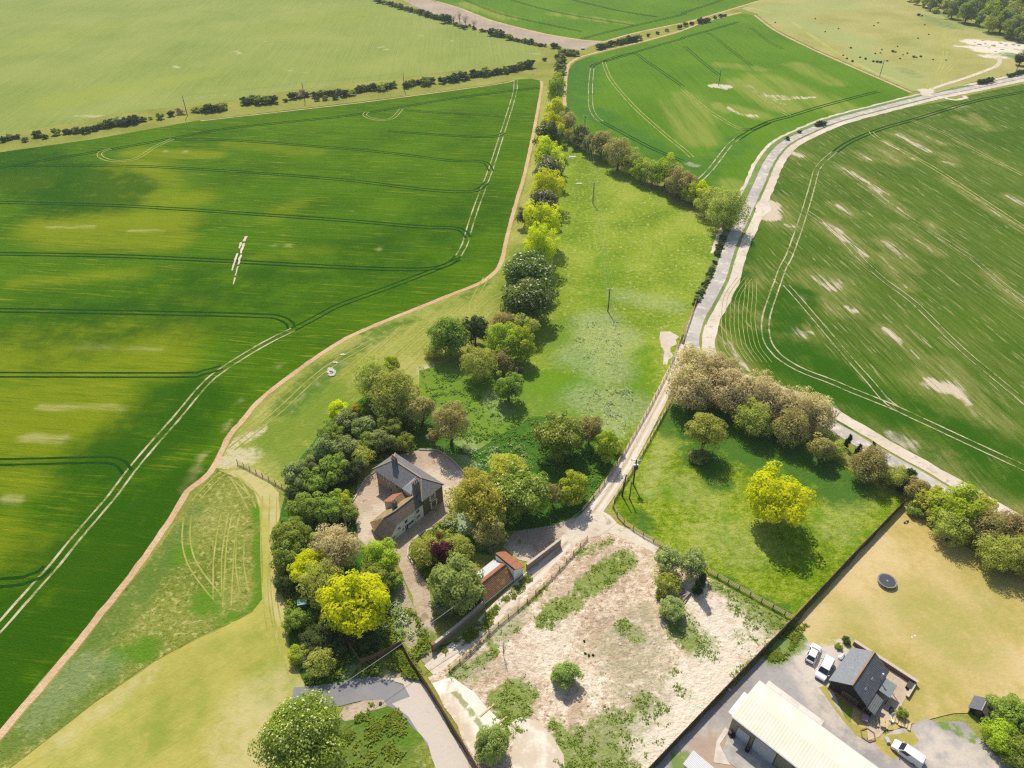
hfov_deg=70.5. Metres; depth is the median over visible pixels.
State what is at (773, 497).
lime tree
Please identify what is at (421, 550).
bush
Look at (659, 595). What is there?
bush
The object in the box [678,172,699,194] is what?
tree
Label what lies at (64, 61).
field
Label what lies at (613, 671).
bare paddock
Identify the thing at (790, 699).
concrete slab
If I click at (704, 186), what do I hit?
tree
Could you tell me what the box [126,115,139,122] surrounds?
hedge shrub
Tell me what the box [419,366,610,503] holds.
nettles
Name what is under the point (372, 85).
hedge shrub
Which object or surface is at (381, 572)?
tree
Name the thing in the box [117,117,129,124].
hedge shrub
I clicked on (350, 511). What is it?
tree
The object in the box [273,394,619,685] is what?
undergrowth
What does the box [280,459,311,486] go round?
tree
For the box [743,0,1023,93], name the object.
meadow
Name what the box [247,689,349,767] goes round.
chestnut tree
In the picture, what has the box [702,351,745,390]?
tree
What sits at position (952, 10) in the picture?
woodland tree
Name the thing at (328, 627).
tree
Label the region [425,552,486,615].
tree
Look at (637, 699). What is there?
weeds
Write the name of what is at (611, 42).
hedge shrub
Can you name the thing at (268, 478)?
rail fence
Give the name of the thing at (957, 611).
dry lawn
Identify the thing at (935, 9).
shrub
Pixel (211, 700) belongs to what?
mown lawn
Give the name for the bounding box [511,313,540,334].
tree
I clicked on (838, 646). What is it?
shrub
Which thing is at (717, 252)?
hedge shrub
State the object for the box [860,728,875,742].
sandpit
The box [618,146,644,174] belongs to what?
tree
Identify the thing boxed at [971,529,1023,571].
tree
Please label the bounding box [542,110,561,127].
lime tree
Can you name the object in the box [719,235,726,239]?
hedge shrub
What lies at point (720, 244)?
hedge shrub
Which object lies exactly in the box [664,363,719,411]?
tree
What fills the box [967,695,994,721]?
garden shed
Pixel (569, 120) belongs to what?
tree
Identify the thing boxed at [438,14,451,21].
hedge shrub
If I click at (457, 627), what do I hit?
garden wall
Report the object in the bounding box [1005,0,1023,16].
woodland tree
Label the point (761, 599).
rail fence
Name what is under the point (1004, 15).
woodland tree
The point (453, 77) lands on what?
hedge shrub
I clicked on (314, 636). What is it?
bush
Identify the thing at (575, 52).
hedge shrub
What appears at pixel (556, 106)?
lime tree
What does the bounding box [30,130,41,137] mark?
hedge shrub
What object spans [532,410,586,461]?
tree
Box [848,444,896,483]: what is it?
tree
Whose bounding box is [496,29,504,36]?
hedge shrub
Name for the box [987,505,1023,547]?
tree
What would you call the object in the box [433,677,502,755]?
concrete slab
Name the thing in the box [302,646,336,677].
bush
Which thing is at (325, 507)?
tree
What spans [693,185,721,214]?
tree
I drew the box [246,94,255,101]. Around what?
hedge shrub
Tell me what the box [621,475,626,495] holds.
service pole
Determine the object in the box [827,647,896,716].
barn house
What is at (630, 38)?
hedge shrub
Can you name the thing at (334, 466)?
tree
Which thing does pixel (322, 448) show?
tree
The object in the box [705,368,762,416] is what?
tree
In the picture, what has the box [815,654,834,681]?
parked van
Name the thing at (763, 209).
chalk layby
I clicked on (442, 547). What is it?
tree
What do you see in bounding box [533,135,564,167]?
lime tree
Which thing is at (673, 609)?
bush
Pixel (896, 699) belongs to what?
patio
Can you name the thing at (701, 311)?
road
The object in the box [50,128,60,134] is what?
hedge shrub
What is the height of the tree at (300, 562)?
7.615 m
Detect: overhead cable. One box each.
[323,586,480,696]
[483,474,624,584]
[583,117,630,449]
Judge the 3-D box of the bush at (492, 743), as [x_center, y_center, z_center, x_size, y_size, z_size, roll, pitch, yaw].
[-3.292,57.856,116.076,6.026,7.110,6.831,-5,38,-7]
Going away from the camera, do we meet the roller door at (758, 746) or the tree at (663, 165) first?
the roller door at (758, 746)
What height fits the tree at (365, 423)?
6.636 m
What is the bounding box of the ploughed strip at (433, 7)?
[403,0,599,49]
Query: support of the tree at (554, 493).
on the undergrowth
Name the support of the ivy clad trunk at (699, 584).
on the bare paddock at (613, 671)
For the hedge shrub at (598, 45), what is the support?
on the ground at (542, 70)
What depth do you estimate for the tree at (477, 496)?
150.73 m
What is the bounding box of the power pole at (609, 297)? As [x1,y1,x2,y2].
[606,287,613,311]
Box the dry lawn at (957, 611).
[796,506,1023,729]
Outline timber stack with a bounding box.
[889,713,910,730]
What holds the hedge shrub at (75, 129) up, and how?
on the ground at (542, 70)
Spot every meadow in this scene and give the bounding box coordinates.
[419,140,717,523]
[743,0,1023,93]
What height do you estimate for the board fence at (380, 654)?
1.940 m
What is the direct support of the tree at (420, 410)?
on the undergrowth
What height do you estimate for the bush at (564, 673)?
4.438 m
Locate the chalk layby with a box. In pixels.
[754,201,770,216]
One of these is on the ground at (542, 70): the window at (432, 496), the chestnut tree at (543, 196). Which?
the chestnut tree at (543, 196)
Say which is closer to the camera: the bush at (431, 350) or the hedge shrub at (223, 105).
the bush at (431, 350)
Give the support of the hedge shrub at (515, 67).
on the ground at (542, 70)
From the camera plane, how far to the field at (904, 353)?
240.60 m
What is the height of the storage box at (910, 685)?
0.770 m
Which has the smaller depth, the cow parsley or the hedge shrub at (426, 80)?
the cow parsley
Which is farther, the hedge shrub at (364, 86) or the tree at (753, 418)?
the hedge shrub at (364, 86)
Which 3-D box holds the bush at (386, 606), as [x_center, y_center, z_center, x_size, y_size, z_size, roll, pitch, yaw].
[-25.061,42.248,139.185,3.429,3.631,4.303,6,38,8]
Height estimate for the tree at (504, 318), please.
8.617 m
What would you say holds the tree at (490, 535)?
on the undergrowth
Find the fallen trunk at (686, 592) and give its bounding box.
[665,588,690,601]
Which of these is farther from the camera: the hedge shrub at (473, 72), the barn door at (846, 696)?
the hedge shrub at (473, 72)
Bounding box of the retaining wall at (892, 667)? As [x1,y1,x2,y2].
[853,639,918,697]
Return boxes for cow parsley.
[386,318,632,638]
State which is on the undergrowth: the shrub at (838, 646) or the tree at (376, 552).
the tree at (376, 552)
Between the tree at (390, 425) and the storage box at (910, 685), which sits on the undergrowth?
the tree at (390, 425)
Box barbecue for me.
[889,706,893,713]
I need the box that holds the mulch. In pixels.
[339,700,386,720]
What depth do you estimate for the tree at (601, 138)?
325.14 m
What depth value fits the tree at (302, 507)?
154.65 m
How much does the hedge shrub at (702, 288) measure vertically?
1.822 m
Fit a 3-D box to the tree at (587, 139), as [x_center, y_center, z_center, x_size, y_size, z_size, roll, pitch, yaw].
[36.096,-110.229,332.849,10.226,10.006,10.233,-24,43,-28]
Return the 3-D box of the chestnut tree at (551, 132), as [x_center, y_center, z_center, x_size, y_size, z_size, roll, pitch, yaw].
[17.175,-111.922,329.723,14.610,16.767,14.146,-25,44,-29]
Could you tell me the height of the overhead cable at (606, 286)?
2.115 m
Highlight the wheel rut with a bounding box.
[427,345,682,674]
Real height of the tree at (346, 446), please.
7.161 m
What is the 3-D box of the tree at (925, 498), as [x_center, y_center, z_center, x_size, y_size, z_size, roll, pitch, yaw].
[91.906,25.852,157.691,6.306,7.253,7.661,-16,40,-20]
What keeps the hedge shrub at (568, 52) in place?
on the ground at (542, 70)
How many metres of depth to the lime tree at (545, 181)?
278.54 m
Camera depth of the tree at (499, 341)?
199.38 m
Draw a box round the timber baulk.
[479,703,494,716]
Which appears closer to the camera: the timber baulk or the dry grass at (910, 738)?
the dry grass at (910, 738)
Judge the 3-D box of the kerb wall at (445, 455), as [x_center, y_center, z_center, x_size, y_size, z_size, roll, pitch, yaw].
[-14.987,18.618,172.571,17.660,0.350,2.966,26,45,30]
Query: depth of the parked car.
131.14 m
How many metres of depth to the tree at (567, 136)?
344.87 m
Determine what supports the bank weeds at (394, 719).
on the grass bank
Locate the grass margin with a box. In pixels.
[216,85,553,490]
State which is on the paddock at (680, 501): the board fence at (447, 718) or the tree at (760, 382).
the tree at (760, 382)
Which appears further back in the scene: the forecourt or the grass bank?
the forecourt
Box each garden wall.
[430,601,484,651]
[526,538,560,570]
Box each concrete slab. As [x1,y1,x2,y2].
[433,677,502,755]
[508,718,564,767]
[714,727,729,764]
[723,735,775,767]
[766,681,823,724]
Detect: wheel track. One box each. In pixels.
[0,0,1023,587]
[0,68,1023,633]
[97,62,1023,361]
[181,92,547,682]
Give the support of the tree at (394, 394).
on the undergrowth
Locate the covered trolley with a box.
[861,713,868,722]
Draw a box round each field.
[0,0,546,134]
[0,79,539,727]
[436,0,757,40]
[566,13,909,193]
[716,84,1023,514]
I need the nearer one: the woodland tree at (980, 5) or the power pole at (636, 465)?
the power pole at (636, 465)
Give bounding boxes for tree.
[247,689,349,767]
[269,516,310,550]
[269,539,304,573]
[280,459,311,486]
[284,491,316,522]
[286,548,328,586]
[288,480,310,500]
[290,525,317,553]
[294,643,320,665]
[295,557,344,609]
[301,466,332,497]
[305,454,323,474]
[306,433,340,463]
[307,513,366,572]
[312,488,341,523]
[315,568,391,638]
[316,419,344,440]
[318,609,337,630]
[319,452,349,485]
[328,399,348,418]
[328,489,351,508]
[330,407,357,432]
[330,434,362,459]
[339,498,359,521]
[342,459,363,481]
[350,415,376,439]
[351,354,390,399]
[351,445,376,467]
[358,431,380,454]
[359,560,393,591]
[360,537,400,575]
[366,429,394,450]
[367,368,423,417]
[376,411,402,435]
[383,356,399,371]
[390,430,413,451]
[404,392,436,425]
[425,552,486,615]
[426,314,470,355]
[426,532,453,562]
[431,400,471,446]
[444,466,512,534]
[459,345,499,382]
[462,315,488,345]
[466,512,509,546]
[484,321,523,358]
[487,452,530,481]
[488,461,552,522]
[490,311,517,333]
[493,347,514,373]
[494,370,524,400]
[499,277,558,323]
[501,249,557,288]
[508,325,536,363]
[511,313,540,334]
[515,205,527,226]
[522,198,562,237]
[522,221,562,263]
[529,167,566,201]
[530,189,559,213]
[532,120,565,148]
[532,154,564,180]
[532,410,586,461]
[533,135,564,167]
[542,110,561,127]
[543,96,565,117]
[546,71,566,100]
[546,482,561,505]
[555,123,565,143]
[556,469,588,505]
[559,111,576,129]
[565,127,575,141]
[569,123,590,147]
[579,415,603,444]
[580,133,594,154]
[589,130,613,158]
[593,430,618,463]
[598,147,610,162]
[602,137,633,170]
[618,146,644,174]
[628,157,651,181]
[642,159,661,185]
[651,152,684,187]
[654,545,683,572]
[664,163,697,197]
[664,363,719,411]
[666,343,724,388]
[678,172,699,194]
[680,181,700,203]
[680,547,708,581]
[684,412,728,450]
[689,179,712,202]
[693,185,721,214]
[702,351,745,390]
[705,186,751,229]
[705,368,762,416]
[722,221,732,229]
[732,396,775,437]
[735,368,781,407]
[744,460,817,527]
[754,381,801,423]
[770,406,814,448]
[774,385,822,422]
[796,392,844,432]
[806,432,838,461]
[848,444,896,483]
[911,484,946,522]
[921,0,929,6]
[924,0,938,9]
[926,481,988,525]
[926,507,974,546]
[937,0,955,12]
[943,1,960,18]
[953,0,969,5]
[956,0,978,22]
[966,504,1014,545]
[971,0,989,13]
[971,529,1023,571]
[972,494,999,510]
[974,11,987,25]
[980,0,1003,19]
[981,12,1000,31]
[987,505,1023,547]
[991,0,1011,10]
[994,8,1016,32]
[1002,15,1023,37]
[1003,531,1023,574]
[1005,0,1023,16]
[1013,0,1023,7]
[1014,25,1023,41]
[1015,51,1023,64]
[1017,549,1023,578]
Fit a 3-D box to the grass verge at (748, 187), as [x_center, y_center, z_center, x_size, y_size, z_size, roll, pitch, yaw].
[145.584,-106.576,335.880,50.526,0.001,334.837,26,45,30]
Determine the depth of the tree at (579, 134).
338.02 m
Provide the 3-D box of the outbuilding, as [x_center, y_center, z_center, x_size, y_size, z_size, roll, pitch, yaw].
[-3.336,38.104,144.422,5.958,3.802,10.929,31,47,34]
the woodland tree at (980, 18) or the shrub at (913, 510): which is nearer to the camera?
the shrub at (913, 510)
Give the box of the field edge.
[0,1,910,739]
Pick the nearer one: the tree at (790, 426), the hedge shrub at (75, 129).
the tree at (790, 426)
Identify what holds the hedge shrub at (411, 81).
on the ground at (542, 70)
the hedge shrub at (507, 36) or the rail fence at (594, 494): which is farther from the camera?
the hedge shrub at (507, 36)
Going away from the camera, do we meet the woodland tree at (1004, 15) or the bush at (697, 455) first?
the bush at (697, 455)
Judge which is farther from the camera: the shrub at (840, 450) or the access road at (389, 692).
the shrub at (840, 450)
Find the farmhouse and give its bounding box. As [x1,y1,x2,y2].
[370,453,443,542]
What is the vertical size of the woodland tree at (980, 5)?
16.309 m
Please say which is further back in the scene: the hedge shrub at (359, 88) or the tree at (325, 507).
the hedge shrub at (359, 88)
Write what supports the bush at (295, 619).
on the undergrowth
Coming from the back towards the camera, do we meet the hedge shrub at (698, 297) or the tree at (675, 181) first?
the tree at (675, 181)
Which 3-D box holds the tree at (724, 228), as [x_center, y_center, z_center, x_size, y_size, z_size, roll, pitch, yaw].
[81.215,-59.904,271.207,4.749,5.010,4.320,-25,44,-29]
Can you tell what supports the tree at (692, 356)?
on the ground at (542, 70)
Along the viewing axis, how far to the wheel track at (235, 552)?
152.45 m
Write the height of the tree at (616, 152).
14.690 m
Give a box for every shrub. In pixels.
[6,134,12,139]
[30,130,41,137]
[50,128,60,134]
[62,128,69,133]
[70,126,78,132]
[81,126,89,132]
[90,124,98,129]
[97,122,107,127]
[103,118,113,126]
[111,116,120,124]
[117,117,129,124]
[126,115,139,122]
[155,113,163,118]
[166,110,174,115]
[174,107,186,114]
[195,105,202,111]
[203,104,212,110]
[211,105,219,111]
[216,102,227,109]
[239,96,251,103]
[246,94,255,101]
[253,95,263,103]
[262,95,271,104]
[269,95,277,102]
[273,574,293,593]
[286,92,295,97]
[296,89,304,96]
[310,91,319,96]
[318,89,326,95]
[326,90,333,94]
[333,88,340,94]
[338,90,347,95]
[347,89,355,95]
[351,403,361,414]
[355,85,362,91]
[360,84,369,90]
[367,83,376,89]
[376,82,388,89]
[391,80,397,86]
[402,80,411,87]
[408,79,415,84]
[419,76,430,85]
[426,428,440,445]
[437,77,445,82]
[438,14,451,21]
[446,72,459,80]
[457,71,466,78]
[469,69,479,76]
[480,67,490,75]
[486,28,496,34]
[494,67,502,73]
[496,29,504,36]
[502,66,508,72]
[505,34,512,39]
[510,65,517,70]
[510,364,523,375]
[516,61,524,68]
[524,59,534,67]
[565,49,574,54]
[571,49,579,55]
[595,43,602,48]
[607,40,615,45]
[616,439,624,452]
[625,35,633,40]
[693,295,701,300]
[698,286,705,291]
[714,250,720,255]
[715,242,723,247]
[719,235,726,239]
[830,440,847,458]
[834,642,842,649]
[841,635,850,643]
[905,501,927,517]
[931,7,940,12]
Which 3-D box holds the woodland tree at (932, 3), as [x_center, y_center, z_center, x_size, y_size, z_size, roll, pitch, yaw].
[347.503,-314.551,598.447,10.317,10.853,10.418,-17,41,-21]
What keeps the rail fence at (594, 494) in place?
on the meadow at (655, 251)
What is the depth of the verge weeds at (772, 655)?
135.99 m
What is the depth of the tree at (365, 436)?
172.44 m
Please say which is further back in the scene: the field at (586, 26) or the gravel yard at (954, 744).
the field at (586, 26)
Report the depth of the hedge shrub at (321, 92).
407.10 m
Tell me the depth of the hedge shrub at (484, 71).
439.63 m
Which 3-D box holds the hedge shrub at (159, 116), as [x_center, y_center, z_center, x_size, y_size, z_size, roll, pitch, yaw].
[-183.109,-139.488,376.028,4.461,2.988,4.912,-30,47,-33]
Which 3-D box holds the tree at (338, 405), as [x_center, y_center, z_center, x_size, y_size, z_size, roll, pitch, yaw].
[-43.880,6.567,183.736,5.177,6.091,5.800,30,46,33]
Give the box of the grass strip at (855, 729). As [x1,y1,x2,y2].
[819,685,867,738]
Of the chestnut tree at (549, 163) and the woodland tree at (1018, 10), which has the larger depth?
the woodland tree at (1018, 10)
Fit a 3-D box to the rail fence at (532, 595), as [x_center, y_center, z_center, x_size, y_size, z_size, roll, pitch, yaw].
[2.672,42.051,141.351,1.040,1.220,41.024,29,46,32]
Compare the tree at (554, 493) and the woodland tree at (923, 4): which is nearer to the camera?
the tree at (554, 493)
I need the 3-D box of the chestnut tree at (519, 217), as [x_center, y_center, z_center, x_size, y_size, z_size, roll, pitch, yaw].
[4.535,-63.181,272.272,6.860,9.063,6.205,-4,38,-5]
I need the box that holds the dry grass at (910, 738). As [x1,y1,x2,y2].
[862,723,918,759]
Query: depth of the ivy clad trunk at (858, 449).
171.60 m
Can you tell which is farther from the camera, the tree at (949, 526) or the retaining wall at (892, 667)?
the tree at (949, 526)
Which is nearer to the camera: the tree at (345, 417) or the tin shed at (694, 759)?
the tin shed at (694, 759)
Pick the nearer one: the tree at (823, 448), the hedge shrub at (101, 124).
the tree at (823, 448)
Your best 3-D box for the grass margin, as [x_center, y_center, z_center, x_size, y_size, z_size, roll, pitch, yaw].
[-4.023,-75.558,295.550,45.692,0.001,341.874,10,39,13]
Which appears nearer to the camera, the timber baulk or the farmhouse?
the timber baulk
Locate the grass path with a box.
[744,7,958,88]
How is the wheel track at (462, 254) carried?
on the ground at (542, 70)
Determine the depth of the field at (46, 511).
242.19 m
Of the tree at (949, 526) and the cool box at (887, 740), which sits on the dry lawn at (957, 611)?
the tree at (949, 526)
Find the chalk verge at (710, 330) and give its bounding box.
[702,73,1023,516]
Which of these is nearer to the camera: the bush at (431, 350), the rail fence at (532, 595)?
the rail fence at (532, 595)
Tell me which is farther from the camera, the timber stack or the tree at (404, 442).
the tree at (404, 442)
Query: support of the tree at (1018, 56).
on the ground at (542, 70)
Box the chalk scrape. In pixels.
[659,331,678,363]
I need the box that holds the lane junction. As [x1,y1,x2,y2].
[563,511,623,544]
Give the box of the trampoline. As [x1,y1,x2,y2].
[877,573,896,589]
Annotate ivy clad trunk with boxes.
[691,571,709,594]
[842,434,854,448]
[852,443,862,456]
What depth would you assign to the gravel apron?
122.10 m
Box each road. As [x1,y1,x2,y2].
[292,677,467,756]
[685,75,1023,493]
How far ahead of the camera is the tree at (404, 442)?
172.91 m
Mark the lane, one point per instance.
(628, 534)
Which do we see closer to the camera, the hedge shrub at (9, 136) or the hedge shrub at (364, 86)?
the hedge shrub at (9, 136)
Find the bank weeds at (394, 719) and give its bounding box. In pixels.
[339,702,407,767]
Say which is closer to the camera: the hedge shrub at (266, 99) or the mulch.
the mulch
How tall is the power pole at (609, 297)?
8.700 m
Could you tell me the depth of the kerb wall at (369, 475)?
166.94 m
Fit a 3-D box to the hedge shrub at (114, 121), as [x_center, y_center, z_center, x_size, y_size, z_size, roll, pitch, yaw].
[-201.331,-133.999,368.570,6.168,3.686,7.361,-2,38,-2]
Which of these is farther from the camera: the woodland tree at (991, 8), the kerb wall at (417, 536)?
the woodland tree at (991, 8)
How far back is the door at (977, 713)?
122.78 m
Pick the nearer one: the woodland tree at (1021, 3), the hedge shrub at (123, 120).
the hedge shrub at (123, 120)
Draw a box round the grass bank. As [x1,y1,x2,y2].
[330,699,432,767]
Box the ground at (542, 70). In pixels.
[0,0,1023,767]
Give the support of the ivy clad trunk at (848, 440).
on the ground at (542, 70)
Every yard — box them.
[503,516,578,561]
[655,629,1015,767]
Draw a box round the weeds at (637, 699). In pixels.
[447,539,786,767]
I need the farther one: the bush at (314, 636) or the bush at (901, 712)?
the bush at (314, 636)
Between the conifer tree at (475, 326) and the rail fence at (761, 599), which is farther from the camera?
the conifer tree at (475, 326)
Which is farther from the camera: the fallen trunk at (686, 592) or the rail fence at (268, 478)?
the rail fence at (268, 478)
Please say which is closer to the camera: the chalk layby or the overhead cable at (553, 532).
the overhead cable at (553, 532)
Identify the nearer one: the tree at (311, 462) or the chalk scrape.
the tree at (311, 462)
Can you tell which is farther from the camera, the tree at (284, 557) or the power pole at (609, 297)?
the power pole at (609, 297)
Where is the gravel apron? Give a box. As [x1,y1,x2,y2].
[385,677,468,767]
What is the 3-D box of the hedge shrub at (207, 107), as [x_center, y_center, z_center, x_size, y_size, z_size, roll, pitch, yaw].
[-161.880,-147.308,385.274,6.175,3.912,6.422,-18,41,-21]
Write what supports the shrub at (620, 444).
on the undergrowth
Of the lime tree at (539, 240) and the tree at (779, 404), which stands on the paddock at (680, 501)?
the tree at (779, 404)
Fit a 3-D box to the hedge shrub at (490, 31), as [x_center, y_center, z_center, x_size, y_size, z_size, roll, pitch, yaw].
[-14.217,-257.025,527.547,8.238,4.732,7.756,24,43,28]
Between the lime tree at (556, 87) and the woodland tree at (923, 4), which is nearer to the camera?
the lime tree at (556, 87)
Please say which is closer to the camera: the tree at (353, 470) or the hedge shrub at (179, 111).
the tree at (353, 470)
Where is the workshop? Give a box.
[728,680,878,767]
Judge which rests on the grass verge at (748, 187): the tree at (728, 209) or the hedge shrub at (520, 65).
the tree at (728, 209)
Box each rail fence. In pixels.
[236,459,288,489]
[449,535,587,670]
[582,330,683,510]
[613,397,671,546]
[682,300,696,343]
[706,567,797,621]
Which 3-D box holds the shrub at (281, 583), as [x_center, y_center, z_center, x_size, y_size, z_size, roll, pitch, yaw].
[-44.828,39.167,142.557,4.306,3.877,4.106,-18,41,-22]
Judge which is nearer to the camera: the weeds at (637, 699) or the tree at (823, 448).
the weeds at (637, 699)
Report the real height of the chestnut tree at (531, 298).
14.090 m
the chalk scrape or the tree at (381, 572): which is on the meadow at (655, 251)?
the chalk scrape
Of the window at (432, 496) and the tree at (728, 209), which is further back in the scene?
the tree at (728, 209)
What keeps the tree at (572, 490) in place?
on the undergrowth
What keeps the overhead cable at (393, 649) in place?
attached to the service pole
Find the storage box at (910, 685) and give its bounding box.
[905,680,914,689]
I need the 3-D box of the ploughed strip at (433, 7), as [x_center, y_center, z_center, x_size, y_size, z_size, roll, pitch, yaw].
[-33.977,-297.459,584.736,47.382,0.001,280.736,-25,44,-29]
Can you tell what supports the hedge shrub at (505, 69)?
on the ground at (542, 70)
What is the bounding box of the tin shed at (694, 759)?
[683,750,713,767]
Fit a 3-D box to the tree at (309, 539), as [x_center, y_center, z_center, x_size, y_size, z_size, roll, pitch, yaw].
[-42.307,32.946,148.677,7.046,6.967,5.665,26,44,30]
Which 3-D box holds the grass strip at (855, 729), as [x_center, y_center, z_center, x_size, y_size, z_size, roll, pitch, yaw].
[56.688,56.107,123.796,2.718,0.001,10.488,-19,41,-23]
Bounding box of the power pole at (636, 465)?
[631,459,641,483]
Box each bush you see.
[281,607,307,633]
[286,644,309,664]
[297,623,334,651]
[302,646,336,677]
[319,636,347,660]
[358,629,380,652]
[379,599,388,613]
[385,570,403,590]
[409,532,441,567]
[422,342,443,357]
[428,597,453,619]
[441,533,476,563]
[474,723,508,765]
[552,660,583,691]
[652,568,682,594]
[655,588,665,599]
[658,595,685,623]
[687,448,708,464]
[883,464,909,487]
[894,706,908,718]
[895,478,909,493]
[903,475,930,499]
[905,468,918,480]
[977,716,1020,754]
[985,692,1023,734]
[999,733,1023,767]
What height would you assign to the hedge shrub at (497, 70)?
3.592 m
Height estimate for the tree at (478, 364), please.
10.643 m
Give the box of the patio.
[867,667,908,739]
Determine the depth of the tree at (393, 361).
198.85 m
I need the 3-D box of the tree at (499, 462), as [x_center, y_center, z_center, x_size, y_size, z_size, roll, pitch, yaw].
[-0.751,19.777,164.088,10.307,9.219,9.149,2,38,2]
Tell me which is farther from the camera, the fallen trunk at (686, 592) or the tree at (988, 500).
the tree at (988, 500)
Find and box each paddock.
[428,532,788,767]
[612,399,903,619]
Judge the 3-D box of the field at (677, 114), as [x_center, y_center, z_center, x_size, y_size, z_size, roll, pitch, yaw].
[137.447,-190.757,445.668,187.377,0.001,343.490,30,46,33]
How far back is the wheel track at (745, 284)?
322.22 m
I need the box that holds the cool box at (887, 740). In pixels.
[884,736,890,743]
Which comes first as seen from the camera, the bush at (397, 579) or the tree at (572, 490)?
the bush at (397, 579)
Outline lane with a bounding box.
[424,343,689,673]
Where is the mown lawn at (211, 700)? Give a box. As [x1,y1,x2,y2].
[12,470,304,767]
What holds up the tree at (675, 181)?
on the ground at (542, 70)
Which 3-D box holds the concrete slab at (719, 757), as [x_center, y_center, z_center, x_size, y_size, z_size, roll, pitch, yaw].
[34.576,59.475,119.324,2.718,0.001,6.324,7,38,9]
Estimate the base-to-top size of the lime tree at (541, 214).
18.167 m
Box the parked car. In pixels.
[805,643,820,664]
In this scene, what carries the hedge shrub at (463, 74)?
on the ground at (542, 70)
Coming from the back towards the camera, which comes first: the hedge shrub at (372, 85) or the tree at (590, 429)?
the hedge shrub at (372, 85)
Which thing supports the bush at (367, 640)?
on the undergrowth
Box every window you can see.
[429,492,435,501]
[430,498,436,508]
[863,707,869,714]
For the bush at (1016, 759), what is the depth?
115.24 m
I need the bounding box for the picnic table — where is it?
[876,717,887,728]
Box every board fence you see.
[346,639,360,663]
[360,640,400,665]
[401,641,478,767]
[648,499,905,767]
[876,474,896,489]
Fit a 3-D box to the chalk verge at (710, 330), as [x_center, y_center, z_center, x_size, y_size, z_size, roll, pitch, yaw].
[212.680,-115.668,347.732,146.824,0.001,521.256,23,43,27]
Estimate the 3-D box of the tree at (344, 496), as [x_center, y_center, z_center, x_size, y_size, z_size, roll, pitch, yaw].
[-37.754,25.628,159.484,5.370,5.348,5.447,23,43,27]
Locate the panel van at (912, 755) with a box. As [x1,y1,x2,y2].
[890,739,925,767]
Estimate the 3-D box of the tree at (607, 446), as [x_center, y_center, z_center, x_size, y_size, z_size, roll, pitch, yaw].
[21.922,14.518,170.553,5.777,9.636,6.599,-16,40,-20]
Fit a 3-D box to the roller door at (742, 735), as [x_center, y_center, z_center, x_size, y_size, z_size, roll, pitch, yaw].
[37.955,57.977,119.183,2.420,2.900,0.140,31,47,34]
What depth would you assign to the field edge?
190.37 m
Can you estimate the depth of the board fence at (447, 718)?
122.94 m
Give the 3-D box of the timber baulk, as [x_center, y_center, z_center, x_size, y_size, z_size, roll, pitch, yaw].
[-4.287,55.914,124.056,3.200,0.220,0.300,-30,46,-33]
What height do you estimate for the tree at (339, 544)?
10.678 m
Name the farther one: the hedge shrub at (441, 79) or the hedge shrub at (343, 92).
the hedge shrub at (441, 79)
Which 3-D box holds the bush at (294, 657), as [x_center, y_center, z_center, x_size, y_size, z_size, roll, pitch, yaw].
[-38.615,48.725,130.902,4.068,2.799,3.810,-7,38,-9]
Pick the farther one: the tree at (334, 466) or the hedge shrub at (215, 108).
the hedge shrub at (215, 108)
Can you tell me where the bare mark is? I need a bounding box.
[231,236,247,283]
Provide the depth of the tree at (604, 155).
324.16 m
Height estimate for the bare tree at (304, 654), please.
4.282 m
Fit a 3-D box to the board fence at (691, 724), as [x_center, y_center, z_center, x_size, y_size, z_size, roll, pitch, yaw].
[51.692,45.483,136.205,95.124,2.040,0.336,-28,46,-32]
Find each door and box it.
[735,727,750,744]
[751,736,776,764]
[840,691,858,705]
[974,710,981,717]
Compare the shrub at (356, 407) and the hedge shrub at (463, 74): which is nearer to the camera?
the shrub at (356, 407)
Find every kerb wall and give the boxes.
[352,471,375,501]
[407,528,432,563]
[419,449,463,470]
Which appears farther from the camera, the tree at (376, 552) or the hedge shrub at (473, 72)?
the hedge shrub at (473, 72)
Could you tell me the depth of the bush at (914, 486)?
160.00 m
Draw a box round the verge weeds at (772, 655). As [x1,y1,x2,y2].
[441,572,809,662]
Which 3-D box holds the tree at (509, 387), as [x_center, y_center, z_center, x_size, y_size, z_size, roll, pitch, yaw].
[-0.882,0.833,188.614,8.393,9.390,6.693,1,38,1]
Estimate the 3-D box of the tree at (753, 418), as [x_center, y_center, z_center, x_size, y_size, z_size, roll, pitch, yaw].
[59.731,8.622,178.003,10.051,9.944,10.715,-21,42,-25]
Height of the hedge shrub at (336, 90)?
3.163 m
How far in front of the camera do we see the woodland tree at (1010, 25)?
516.13 m
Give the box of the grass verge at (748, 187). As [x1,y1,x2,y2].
[704,85,970,323]
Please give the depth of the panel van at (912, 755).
116.92 m
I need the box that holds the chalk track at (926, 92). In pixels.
[917,57,1001,100]
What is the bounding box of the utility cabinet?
[297,599,306,608]
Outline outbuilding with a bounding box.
[477,551,524,603]
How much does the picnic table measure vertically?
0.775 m
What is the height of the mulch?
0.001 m
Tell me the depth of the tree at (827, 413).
176.62 m
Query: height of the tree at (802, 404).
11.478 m
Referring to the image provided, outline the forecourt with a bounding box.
[353,450,468,654]
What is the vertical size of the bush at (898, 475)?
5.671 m
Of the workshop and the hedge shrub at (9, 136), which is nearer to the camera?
the workshop
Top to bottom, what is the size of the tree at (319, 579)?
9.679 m
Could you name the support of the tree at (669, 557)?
on the bare paddock at (613, 671)
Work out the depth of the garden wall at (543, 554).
149.03 m

